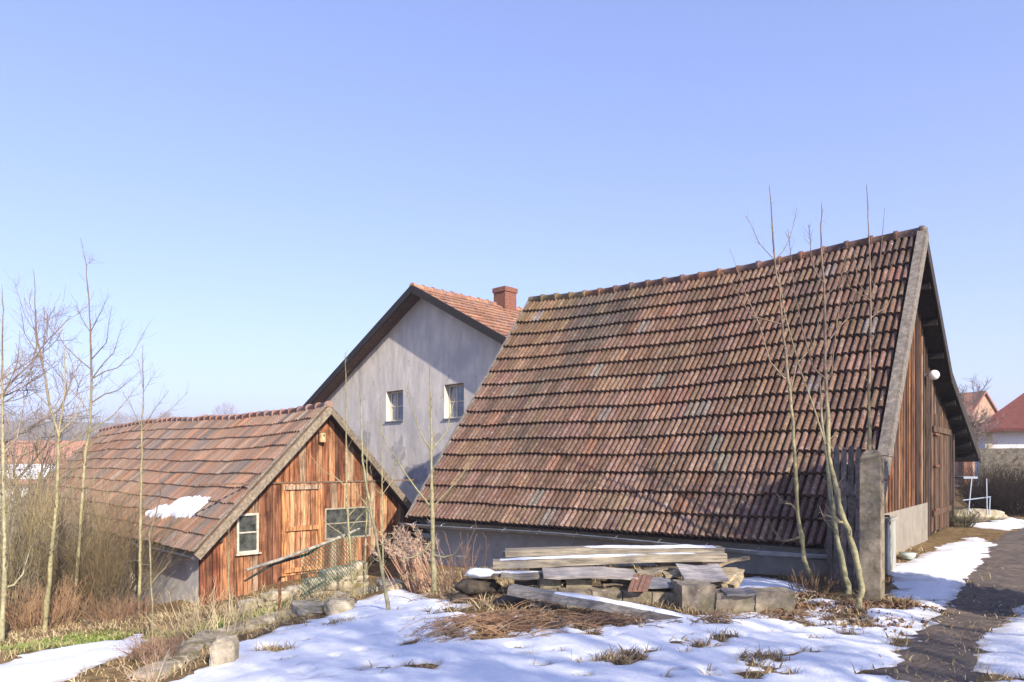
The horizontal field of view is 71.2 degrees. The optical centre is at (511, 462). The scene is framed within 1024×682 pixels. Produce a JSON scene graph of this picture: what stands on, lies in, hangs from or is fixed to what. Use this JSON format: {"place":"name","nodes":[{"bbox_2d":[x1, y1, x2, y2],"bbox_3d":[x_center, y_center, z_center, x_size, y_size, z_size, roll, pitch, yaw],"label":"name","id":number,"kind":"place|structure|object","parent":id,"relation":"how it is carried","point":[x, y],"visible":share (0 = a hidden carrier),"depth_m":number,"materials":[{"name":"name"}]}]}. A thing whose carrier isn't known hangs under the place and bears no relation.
{"place":"outdoors","nodes":[
{"label":"outdoors","id":0,"kind":"place"},
{"bbox_2d":[0,441,85,537],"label":"red roofed house","id":1,"kind":"structure","parent":0,"point":[54,447],"depth_m":40.11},
{"bbox_2d":[0,596,302,656],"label":"green grass","id":2,"kind":"structure","parent":0,"point":[94,638],"depth_m":10.53,"materials":[{"name":"plant"}]},
{"bbox_2d":[0,420,1023,681],"bbox_3d":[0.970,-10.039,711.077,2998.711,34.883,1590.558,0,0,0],"label":"ground","id":3,"kind":"structure","parent":0,"point":[940,538],"depth_m":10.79,"materials":[{"name":"plant"}]},
{"bbox_2d":[0,290,43,642],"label":"sapling","id":4,"kind":"object","parent":3,"relation":"on","point":[4,586],"visible":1,"depth_m":11.42,"materials":[{"name":"brown plant"}]},
{"bbox_2d":[0,397,81,503],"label":"bare tree","id":5,"kind":"object","parent":3,"relation":"on","point":[33,460],"visible":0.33,"depth_m":30.70,"materials":[{"name":"plant"}]},
{"bbox_2d":[4,270,108,632],"bbox_3d":[-7.615,-0.172,12.040,1.533,6.209,0.784,0,0,-26],"label":"sapling","id":6,"kind":"object","parent":3,"relation":"on","point":[46,602],"visible":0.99,"depth_m":12.03,"materials":[{"name":"beige plant"}]},
{"bbox_2d":[0,285,120,475],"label":"bare tree","id":7,"kind":"object","parent":3,"relation":"on","point":[30,365],"visible":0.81,"depth_m":26.46,"materials":[{"name":"plant"}]},
{"bbox_2d":[0,572,120,632],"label":"shrub","id":8,"kind":"object","parent":3,"relation":"on","point":[60,609],"visible":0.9,"depth_m":12.58,"materials":[{"name":"plant"}]},
{"bbox_2d":[0,389,152,567],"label":"shrub","id":9,"kind":"object","parent":3,"relation":"on","point":[27,468],"visible":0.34,"depth_m":23.68,"materials":[{"name":"plant"}]},
{"bbox_2d":[0,443,167,610],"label":"shrub","id":10,"kind":"object","parent":3,"relation":"on","point":[70,511],"visible":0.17,"depth_m":16.87,"materials":[{"name":"plant"}]},
{"bbox_2d":[0,428,168,614],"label":"shrub","id":11,"kind":"object","parent":3,"relation":"on","point":[20,549],"visible":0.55,"depth_m":13.85,"materials":[{"name":"plant"}]},
{"bbox_2d":[0,475,185,613],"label":"shrub","id":12,"kind":"object","parent":3,"relation":"on","point":[20,544],"visible":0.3,"depth_m":14.88,"materials":[{"name":"plant"}]},
{"bbox_2d":[41,238,154,613],"bbox_3d":[-7.893,-0.668,13.590,2.074,7.233,0.946,0,0,10],"label":"sapling","id":13,"kind":"object","parent":3,"relation":"on","point":[87,444],"visible":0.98,"depth_m":13.56,"materials":[{"name":"brown plant"}]},
{"bbox_2d":[0,408,204,440],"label":"distant wood","id":14,"kind":"object","parent":3,"relation":"on","point":[118,415],"visible":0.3,"depth_m":367.84,"materials":[{"name":"plant"}]},
{"bbox_2d":[7,474,210,612],"bbox_3d":[-8.155,1.646,14.345,4.982,2.902,4.689,0,0,0],"label":"shrub","id":15,"kind":"object","parent":3,"relation":"on","point":[105,580],"visible":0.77,"depth_m":13.97,"materials":[{"name":"plant"}]},
{"bbox_2d":[70,589,164,625],"bbox_3d":[-6.763,2.486,12.384,1.508,0.635,1.337,0,0,0],"label":"shrub","id":16,"kind":"object","parent":3,"relation":"on","point":[126,613],"visible":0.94,"depth_m":12.34,"materials":[{"name":"plant"}]},
{"bbox_2d":[122,422,169,632],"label":"sapling","id":17,"kind":"object","parent":3,"relation":"on","point":[151,581],"visible":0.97,"depth_m":10.99,"materials":[{"name":"brown plant"}]},
{"bbox_2d":[106,649,188,681],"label":"shrub","id":18,"kind":"object","parent":3,"relation":"on","point":[145,679],"visible":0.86,"depth_m":6.26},
{"bbox_2d":[108,619,203,664],"bbox_3d":[-3.739,1.907,7.568,0.833,0.473,0.722,0,0,0],"label":"shrub","id":19,"kind":"object","parent":3,"relation":"on","point":[148,649],"visible":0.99,"depth_m":7.52,"materials":[{"name":"plant"}]},
{"bbox_2d":[123,344,188,613],"bbox_3d":[-6.649,0.336,13.065,1.185,5.051,1.065,0,0,0],"label":"sapling","id":20,"kind":"object","parent":3,"relation":"on","point":[140,535],"visible":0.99,"depth_m":13.06,"materials":[{"name":"brown plant"}]},
{"bbox_2d":[127,656,198,680],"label":"edging stone","id":21,"kind":"object","parent":3,"relation":"on","point":[167,662],"visible":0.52,"depth_m":7.16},
{"bbox_2d":[136,589,230,636],"bbox_3d":[-4.082,1.952,9.354,1.220,0.768,1.289,0,0,0],"label":"shrub","id":22,"kind":"object","parent":3,"relation":"on","point":[195,615],"visible":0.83,"depth_m":9.22,"materials":[{"name":"plant"}]},
{"bbox_2d":[161,641,205,658],"bbox_3d":[-3.635,2.123,7.904,0.404,0.148,0.822,0,0,-12],"label":"edging stone","id":23,"kind":"object","parent":3,"relation":"on","point":[196,649],"visible":0.38,"depth_m":7.90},
{"bbox_2d":[187,628,220,647],"bbox_3d":[-3.711,2.165,8.641,0.377,0.140,1.014,0,0,-5],"label":"edging stone","id":24,"kind":"object","parent":3,"relation":"on","point":[207,639],"visible":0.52,"depth_m":8.57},
{"bbox_2d":[165,574,270,638],"bbox_3d":[-3.804,1.834,8.985,1.276,0.783,1.140,0,0,45],"label":"shrub","id":25,"kind":"object","parent":3,"relation":"on","point":[231,612],"visible":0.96,"depth_m":8.94,"materials":[{"name":"plant"}]},
{"bbox_2d":[15,401,429,605],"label":"shed","id":26,"kind":"structure","parent":3,"relation":"on","point":[255,476],"depth_m":16.70,"materials":[{"name":"tile"}]},
{"bbox_2d":[145,495,209,518],"bbox_3d":[-7.814,1.086,16.706,2.925,0.664,0.629,0,0,45],"label":"snow patch","id":27,"kind":"object","parent":26,"relation":"on","point":[194,505],"visible":0.82,"depth_m":16.38,"materials":[{"name":"snow"}]},
{"bbox_2d":[235,513,261,555],"bbox_3d":[-5.627,1.537,15.262,0.433,0.879,0.438,0,0,0],"label":"window","id":28,"kind":"structure","parent":26,"relation":"in","point":[247,525],"depth_m":15.30,"materials":[{"name":"white paint"}]},
{"bbox_2d":[281,483,321,575],"bbox_3d":[-4.756,1.512,16.169,0.093,2.054,1.004,0,0,45],"label":"door","id":29,"kind":"structure","parent":26,"relation":"in","point":[301,504],"depth_m":16.14,"materials":[{"name":"wood"}]},
{"bbox_2d":[325,506,369,539],"bbox_3d":[-3.926,1.445,17.084,0.914,0.740,0.927,0,0,0],"label":"window","id":30,"kind":"structure","parent":26,"relation":"in","point":[333,516],"depth_m":17.03,"materials":[{"name":"grey glass"}]},
{"bbox_2d":[209,635,239,666],"bbox_3d":[-2.457,1.673,6.120,0.214,0.354,0.256,0,0,-6],"label":"stone block","id":31,"kind":"object","parent":3,"relation":"on","point":[223,649],"depth_m":6.01,"materials":[{"name":"stone"}]},
{"bbox_2d":[205,625,258,636],"bbox_3d":[-3.525,2.159,9.069,0.377,0.142,1.009,0,0,25],"label":"edging stone","id":32,"kind":"object","parent":3,"relation":"on","point":[225,632],"visible":0.38,"depth_m":8.91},
{"bbox_2d":[225,618,270,628],"bbox_3d":[-3.320,2.137,9.452,0.370,0.140,0.939,0,0,27],"label":"edging stone","id":33,"kind":"object","parent":3,"relation":"on","point":[253,623],"visible":0.29,"depth_m":9.25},
{"bbox_2d":[221,594,292,628],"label":"shrub","id":34,"kind":"object","parent":3,"relation":"on","point":[256,614],"visible":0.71,"depth_m":9.44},
{"bbox_2d":[254,609,295,623],"bbox_3d":[-3.102,2.115,9.793,0.379,0.144,0.936,0,0,33],"label":"edging stone","id":35,"kind":"object","parent":3,"relation":"on","point":[266,617],"visible":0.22,"depth_m":9.55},
{"bbox_2d":[234,579,346,610],"bbox_3d":[-3.473,2.043,11.046,1.294,0.556,1.563,0,0,34],"label":"shrub","id":36,"kind":"object","parent":3,"relation":"on","point":[299,589],"visible":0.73,"depth_m":11.04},
{"bbox_2d":[244,528,359,610],"bbox_3d":[-3.038,1.595,9.794,0.688,1.245,2.150,0,0,27],"label":"fence","id":37,"kind":"object","parent":3,"relation":"on","point":[279,560],"visible":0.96,"depth_m":9.87,"materials":[{"name":"grey wood"}]},
{"bbox_2d":[236,560,368,612],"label":"stone wall","id":38,"kind":"structure","parent":3,"relation":"on","point":[289,590],"depth_m":12.25,"materials":[{"name":"stone"}]},
{"bbox_2d":[291,598,324,615],"bbox_3d":[-2.400,1.750,8.505,0.381,0.144,0.899,0,0,-31],"label":"edging stone","id":39,"kind":"object","parent":3,"relation":"on","point":[311,607],"visible":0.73,"depth_m":8.38,"materials":[{"name":"stone"}]},
{"bbox_2d":[263,571,368,622],"bbox_3d":[-2.516,1.785,9.245,1.181,0.743,1.141,0,0,20],"label":"shrub","id":40,"kind":"object","parent":3,"relation":"on","point":[353,585],"visible":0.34,"depth_m":9.12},
{"bbox_2d":[310,352,377,596],"bbox_3d":[-2.424,0.270,10.255,0.969,3.757,0.524,0,0,-15],"label":"sapling","id":41,"kind":"object","parent":3,"relation":"on","point":[348,529],"visible":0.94,"depth_m":10.19,"materials":[{"name":"brown plant"}]},
{"bbox_2d":[348,417,382,593],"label":"sapling","id":42,"kind":"object","parent":3,"relation":"on","point":[365,571],"visible":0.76,"depth_m":10.39,"materials":[{"name":"brown plant"}]},
{"bbox_2d":[346,390,400,609],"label":"sapling","id":43,"kind":"object","parent":3,"relation":"on","point":[387,601],"visible":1,"depth_m":7.67,"materials":[{"name":"brown plant"}]},
{"bbox_2d":[369,398,402,568],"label":"sapling","id":44,"kind":"object","parent":3,"relation":"on","point":[382,481],"visible":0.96,"depth_m":11.99,"materials":[{"name":"brown plant"}]},
{"bbox_2d":[375,577,405,590],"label":"edging stone","id":45,"kind":"object","parent":3,"relation":"on","point":[399,583],"visible":0.61,"depth_m":9.88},
{"bbox_2d":[366,523,447,592],"bbox_3d":[-1.402,1.300,9.646,0.971,0.954,0.737,0,0,33],"label":"dead goldenrod","id":46,"kind":"object","parent":3,"relation":"on","point":[407,544],"visible":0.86,"depth_m":9.67,"materials":[{"name":"plant"}]},
{"bbox_2d":[303,282,522,537],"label":"house","id":47,"kind":"structure","parent":3,"relation":"on","point":[455,341],"depth_m":23.72,"materials":[{"name":"paint"}]},
{"bbox_2d":[385,391,403,422],"bbox_3d":[-3.978,-1.909,24.532,0.890,1.062,0.873,0,0,0],"label":"window","id":48,"kind":"structure","parent":47,"relation":"in","point":[396,397],"depth_m":24.67,"materials":[{"name":"glass"}]},
{"bbox_2d":[442,384,463,419],"bbox_3d":[-1.769,-1.897,22.395,0.872,1.096,0.856,0,0,0],"label":"window","id":49,"kind":"structure","parent":47,"relation":"in","point":[456,392],"depth_m":22.54,"materials":[{"name":"glass"}]},
{"bbox_2d":[385,542,440,588],"bbox_3d":[-1.329,1.377,9.634,0.756,0.658,0.421,0,0,26],"label":"dead goldenrod","id":50,"kind":"object","parent":3,"relation":"on","point":[406,560],"visible":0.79,"depth_m":9.61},
{"bbox_2d":[372,362,472,593],"bbox_3d":[-1.121,0.223,9.056,1.380,2.990,0.466,0,0,22],"label":"sapling","id":51,"kind":"object","parent":3,"relation":"on","point":[431,505],"visible":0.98,"depth_m":8.96,"materials":[{"name":"brown plant"}]},
{"bbox_2d":[415,541,471,590],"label":"shrub","id":52,"kind":"object","parent":3,"relation":"on","point":[441,570],"visible":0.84,"depth_m":9.24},
{"bbox_2d":[417,526,487,589],"bbox_3d":[-0.752,1.280,9.699,0.962,0.921,1.128,0,0,0],"label":"shrub","id":53,"kind":"object","parent":3,"relation":"on","point":[453,566],"visible":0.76,"depth_m":9.58,"materials":[{"name":"plant"}]},
{"bbox_2d":[375,585,535,607],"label":"fallen stalks","id":54,"kind":"object","parent":3,"relation":"on","point":[498,592],"visible":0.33,"depth_m":8.13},
{"bbox_2d":[454,578,500,595],"bbox_3d":[-0.388,1.412,8.095,0.539,0.203,0.353,0,0,0],"label":"boulder","id":55,"kind":"object","parent":3,"relation":"on","point":[472,586],"visible":0.94,"depth_m":7.98,"materials":[{"name":"stone"}]},
{"bbox_2d":[465,568,494,577],"bbox_3d":[-0.344,1.249,8.042,0.341,0.110,0.292,0,0,16],"label":"snow lump","id":56,"kind":"object","parent":55,"relation":"on","point":[480,573],"visible":0.97,"depth_m":7.95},
{"bbox_2d":[414,611,540,632],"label":"fallen stalks","id":57,"kind":"object","parent":3,"relation":"on","point":[449,617],"visible":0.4,"depth_m":6.89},
{"bbox_2d":[398,596,600,642],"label":"fallen stalks","id":58,"kind":"object","parent":3,"relation":"on","point":[501,626],"visible":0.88,"depth_m":6.58,"materials":[{"name":"plant"}]},
{"bbox_2d":[494,595,528,607],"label":"boulder","id":59,"kind":"object","parent":3,"relation":"on","point":[507,599],"visible":0.56,"depth_m":7.49,"materials":[{"name":"stone"}]},
{"bbox_2d":[0,517,1023,681],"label":"snow","id":60,"kind":"structure","parent":3,"relation":"on","point":[325,653],"depth_m":6.04,"materials":[{"name":"snow"}]},
{"bbox_2d":[247,637,298,652],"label":"grass tuft","id":61,"kind":"object","parent":60,"relation":"on","point":[276,648],"visible":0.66,"depth_m":6.44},
{"bbox_2d":[324,597,354,615],"bbox_3d":[-1.988,1.685,8.208,0.347,0.256,0.318,0,0,-27],"label":"stone block","id":62,"kind":"object","parent":60,"relation":"on","point":[332,606],"depth_m":8.09,"materials":[{"name":"stone"}]},
{"bbox_2d":[580,642,641,664],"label":"grass tuft","id":63,"kind":"object","parent":60,"relation":"on","point":[613,658],"visible":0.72,"depth_m":5.44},
{"bbox_2d":[659,605,767,624],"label":"fallen stalks","id":64,"kind":"object","parent":60,"relation":"on","point":[719,616],"visible":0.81,"depth_m":6.76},
{"bbox_2d":[740,644,790,662],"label":"grass tuft","id":65,"kind":"object","parent":60,"relation":"on","point":[756,654],"visible":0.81,"depth_m":5.49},
{"bbox_2d":[723,606,874,625],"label":"fallen stalks","id":66,"kind":"object","parent":60,"relation":"on","point":[802,613],"visible":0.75,"depth_m":6.95,"materials":[{"name":"plant"}]},
{"bbox_2d":[786,565,842,592],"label":"shrub","id":67,"kind":"object","parent":60,"relation":"on","point":[816,585],"visible":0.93,"depth_m":8.72,"materials":[{"name":"plant"}]},
{"bbox_2d":[738,589,946,620],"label":"leaf litter","id":68,"kind":"object","parent":60,"relation":"on","point":[899,604],"visible":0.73,"depth_m":7.45,"materials":[{"name":"plant"}]},
{"bbox_2d":[794,610,953,635],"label":"leaf litter","id":69,"kind":"object","parent":60,"relation":"on","point":[901,620],"visible":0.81,"depth_m":6.73,"materials":[{"name":"plant"}]},
{"bbox_2d":[855,579,1023,681],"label":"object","id":70,"kind":"structure","parent":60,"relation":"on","point":[906,657],"depth_m":5.93,"materials":[{"name":"gravel"}]},
{"bbox_2d":[528,587,558,607],"bbox_3d":[0.332,1.463,7.649,0.348,0.210,0.318,0,0,0],"label":"concrete block","id":71,"kind":"object","parent":3,"relation":"on","point":[541,603],"depth_m":7.50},
{"bbox_2d":[537,576,560,588],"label":"concrete block","id":72,"kind":"object","parent":71,"relation":"on","point":[542,583],"depth_m":7.75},
{"bbox_2d":[501,572,539,579],"bbox_3d":[0.093,1.248,7.825,0.430,0.066,0.156,0,0,0],"label":"plank","id":73,"kind":"object","parent":72,"relation":"on","point":[519,577],"visible":1,"depth_m":7.76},
{"bbox_2d":[557,587,591,607],"bbox_3d":[0.662,1.463,7.649,0.361,0.207,0.318,0,0,0],"label":"concrete block","id":74,"kind":"object","parent":3,"relation":"on","point":[585,591],"depth_m":7.57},
{"bbox_2d":[563,578,591,589],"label":"concrete block","id":75,"kind":"object","parent":74,"relation":"on","point":[580,583],"depth_m":7.75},
{"bbox_2d":[493,569,542,576],"bbox_3d":[0.240,1.250,8.031,0.909,0.065,0.266,0,0,0],"label":"plank","id":76,"kind":"object","parent":75,"relation":"on","point":[496,573],"visible":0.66,"depth_m":7.94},
{"bbox_2d":[507,584,693,620],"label":"timber beam","id":77,"kind":"structure","parent":3,"relation":"on","point":[578,600],"depth_m":7.04,"materials":[{"name":"wood"}]},
{"bbox_2d":[522,603,681,633],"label":"fallen stalks","id":78,"kind":"object","parent":3,"relation":"on","point":[609,619],"visible":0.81,"depth_m":6.73,"materials":[{"name":"plant"}]},
{"bbox_2d":[589,587,621,600],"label":"concrete block","id":79,"kind":"object","parent":3,"relation":"on","point":[612,593],"depth_m":7.50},
{"bbox_2d":[613,640,653,660],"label":"grass tuft","id":80,"kind":"object","parent":3,"relation":"on","point":[632,653],"visible":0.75,"depth_m":5.59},
{"bbox_2d":[618,588,651,605],"bbox_3d":[1.306,1.462,7.649,0.321,0.208,0.318,0,0,0],"label":"concrete block","id":81,"kind":"object","parent":3,"relation":"on","point":[633,597],"depth_m":7.50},
{"bbox_2d":[648,588,673,604],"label":"concrete block","id":82,"kind":"object","parent":3,"relation":"on","point":[664,593],"depth_m":7.50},
{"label":"concrete block","id":83,"kind":"object","parent":82,"relation":"on","visible":0},
{"bbox_2d":[649,576,675,588],"bbox_3d":[1.618,1.306,7.700,0.424,0.087,0.407,0,0,0],"label":"sheet","id":84,"kind":"object","parent":83,"relation":"on","point":[659,582],"visible":0.54,"depth_m":7.65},
{"bbox_2d":[628,574,652,591],"bbox_3d":[1.357,1.270,7.534,0.186,0.129,0.454,0,0,19],"label":"roof tile","id":85,"kind":"object","parent":84,"relation":"on","point":[642,583],"visible":0.98,"depth_m":7.50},
{"bbox_2d":[542,566,637,579],"bbox_3d":[0.839,1.213,7.781,1.015,0.104,0.367,0,0,0],"label":"plank","id":86,"kind":"object","parent":85,"relation":"on","point":[600,572],"visible":0.98,"depth_m":7.71,"materials":[{"name":"wood"}]},
{"bbox_2d":[662,569,680,578],"bbox_3d":[1.816,1.226,7.950,0.288,0.090,0.307,0,0,0],"label":"plank","id":87,"kind":"object","parent":84,"relation":"on","point":[673,573],"visible":0.48,"depth_m":7.86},
{"bbox_2d":[642,566,677,569],"bbox_3d":[1.867,1.202,8.080,0.771,0.054,0.167,0,0,0],"label":"plank","id":88,"kind":"object","parent":87,"relation":"on","point":[661,567],"visible":0.41,"depth_m":8.00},
{"bbox_2d":[493,552,727,568],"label":"timber beam","id":89,"kind":"structure","parent":88,"relation":"on","point":[556,561],"depth_m":8.00,"materials":[{"name":"wood"}]},
{"bbox_2d":[399,225,980,578],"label":"barn","id":90,"kind":"structure","parent":3,"relation":"on","point":[652,412],"depth_m":12.55,"materials":[{"name":"tile"}]},
{"bbox_2d":[932,413,950,531],"bbox_3d":[9.271,0.217,15.413,0.088,2.434,2.400,0,0,39],"label":"door","id":91,"kind":"structure","parent":90,"relation":"in","point":[941,431],"depth_m":15.29,"materials":[{"name":"wood"}]},
{"bbox_2d":[670,579,715,611],"bbox_3d":[1.871,1.400,7.410,0.374,0.327,0.436,0,0,0],"label":"concrete block","id":92,"kind":"object","parent":3,"relation":"on","point":[696,593],"depth_m":7.20,"materials":[{"name":"concrete"}]},
{"bbox_2d":[676,563,728,582],"bbox_3d":[2.045,1.193,7.706,0.475,0.146,0.417,0,0,0],"label":"sheet","id":93,"kind":"object","parent":92,"relation":"on","point":[709,573],"visible":0.94,"depth_m":7.68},
{"bbox_2d":[716,588,754,612],"bbox_3d":[2.238,1.427,7.320,0.415,0.223,0.317,0,0,0],"label":"concrete block","id":94,"kind":"object","parent":3,"relation":"on","point":[742,604],"depth_m":7.17,"materials":[{"name":"concrete"}]},
{"bbox_2d":[720,587,756,596],"bbox_3d":[2.286,1.311,7.231,0.298,0.053,0.266,0,0,0],"label":"sheet","id":95,"kind":"object","parent":94,"relation":"on","point":[742,592],"visible":1,"depth_m":7.19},
{"bbox_2d":[749,587,794,612],"bbox_3d":[2.634,1.411,7.300,0.426,0.234,0.317,0,0,0],"label":"concrete block","id":96,"kind":"object","parent":3,"relation":"on","point":[770,598],"depth_m":7.15,"materials":[{"name":"concrete"}]},
{"bbox_2d":[725,185,820,588],"bbox_3d":[3.341,-0.918,9.155,1.486,5.165,0.521,0,0,-10],"label":"sapling","id":97,"kind":"object","parent":3,"relation":"on","point":[800,529],"visible":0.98,"depth_m":9.00,"materials":[{"name":"beige plant"}]},
{"bbox_2d":[777,202,864,611],"bbox_3d":[3.232,-0.529,7.358,1.120,4.279,0.705,0,0,-7],"label":"sapling","id":98,"kind":"object","parent":3,"relation":"on","point":[852,546],"visible":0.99,"depth_m":7.32,"materials":[{"name":"beige plant"}]},
{"bbox_2d":[813,369,851,593],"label":"sapling","id":99,"kind":"object","parent":3,"relation":"on","point":[846,582],"visible":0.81,"depth_m":8.48,"materials":[{"name":"brown plant"}]},
{"bbox_2d":[824,445,860,588],"bbox_3d":[4.148,0.691,8.932,0.460,1.817,0.059,0,0,39],"label":"picket fence","id":100,"kind":"object","parent":3,"relation":"on","point":[850,478],"visible":0.58,"depth_m":8.90,"materials":[{"name":"grey wood"}]},
{"bbox_2d":[845,184,899,457],"bbox_3d":[4.201,-0.820,8.398,0.602,4.849,1.118,0,0,26],"label":"sapling","id":101,"kind":"object","parent":3,"relation":"on","point":[869,431],"visible":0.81,"depth_m":8.34,"materials":[{"name":"brown plant"}]},
{"bbox_2d":[860,450,889,601],"bbox_3d":[4.013,0.844,7.882,0.284,1.960,0.210,0,0,39],"label":"gate post","id":102,"kind":"object","parent":3,"relation":"on","point":[872,538],"visible":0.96,"depth_m":7.82,"materials":[{"name":"concrete"}]},
{"bbox_2d":[884,515,897,573],"bbox_3d":[4.940,1.137,10.023,0.740,0.847,0.590,0,0,39],"label":"drainpipe","id":103,"kind":"object","parent":3,"relation":"on","point":[890,543],"visible":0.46,"depth_m":9.73,"materials":[{"name":"metal"}]},
{"bbox_2d":[950,505,984,527],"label":"shrub","id":104,"kind":"object","parent":3,"relation":"on","point":[958,517],"visible":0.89,"depth_m":16.43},
{"bbox_2d":[955,476,990,514],"bbox_3d":[11.070,0.796,17.050,0.900,0.916,0.500,0,0,0],"label":"clothes rack","id":105,"kind":"object","parent":3,"relation":"on","point":[968,477],"visible":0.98,"depth_m":17.05,"materials":[{"name":"metal"}]},
{"bbox_2d":[955,391,997,485],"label":"brick house","id":106,"kind":"structure","parent":3,"relation":"on","point":[984,399],"depth_m":46.35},
{"bbox_2d":[955,508,1009,521],"bbox_3d":[11.362,1.305,17.601,1.610,0.344,0.733,0,0,0],"label":"stone","id":107,"kind":"object","parent":3,"relation":"on","point":[994,515],"visible":0.61,"depth_m":17.36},
{"bbox_2d":[958,375,1018,464],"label":"bare tree","id":108,"kind":"object","parent":3,"relation":"on","point":[976,426],"visible":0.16,"depth_m":29.46,"materials":[{"name":"plant"}]},
{"bbox_2d":[955,457,1023,516],"bbox_3d":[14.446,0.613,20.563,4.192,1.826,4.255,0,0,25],"label":"hedge","id":109,"kind":"object","parent":3,"relation":"on","point":[997,491],"visible":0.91,"depth_m":20.43,"materials":[{"name":"plant"}]},
{"bbox_2d":[980,448,1023,490],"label":"garden wall","id":110,"kind":"structure","parent":3,"relation":"on","point":[1005,456],"depth_m":28.36,"materials":[{"name":"stone"}]},
{"bbox_2d":[0,0,1023,422],"label":"sky","id":111,"kind":"structure","parent":0,"point":[261,181],"materials":[{"name":"blue"}]},
{"bbox_2d":[503,551,562,556],"bbox_3d":[0.627,1.083,8.620,1.475,0.100,0.147,0,0,0],"label":"plank","id":112,"kind":"object","parent":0,"point":[528,556],"visible":0.09,"depth_m":8.55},
{"bbox_2d":[505,544,724,556],"bbox_3d":[1.203,1.047,8.475,2.572,0.132,0.257,0,0,0],"label":"plank","id":113,"kind":"object","parent":112,"relation":"on","point":[575,550],"visible":0.98,"depth_m":8.35,"materials":[{"name":"wood"}]},
{"bbox_2d":[870,528,1023,681],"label":"path","id":114,"kind":"structure","parent":0,"point":[1006,560],"depth_m":6.89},
{"bbox_2d":[975,393,1023,483],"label":"white house","id":115,"kind":"structure","parent":0,"point":[1013,410],"depth_m":32.65,"materials":[{"name":"tile"}]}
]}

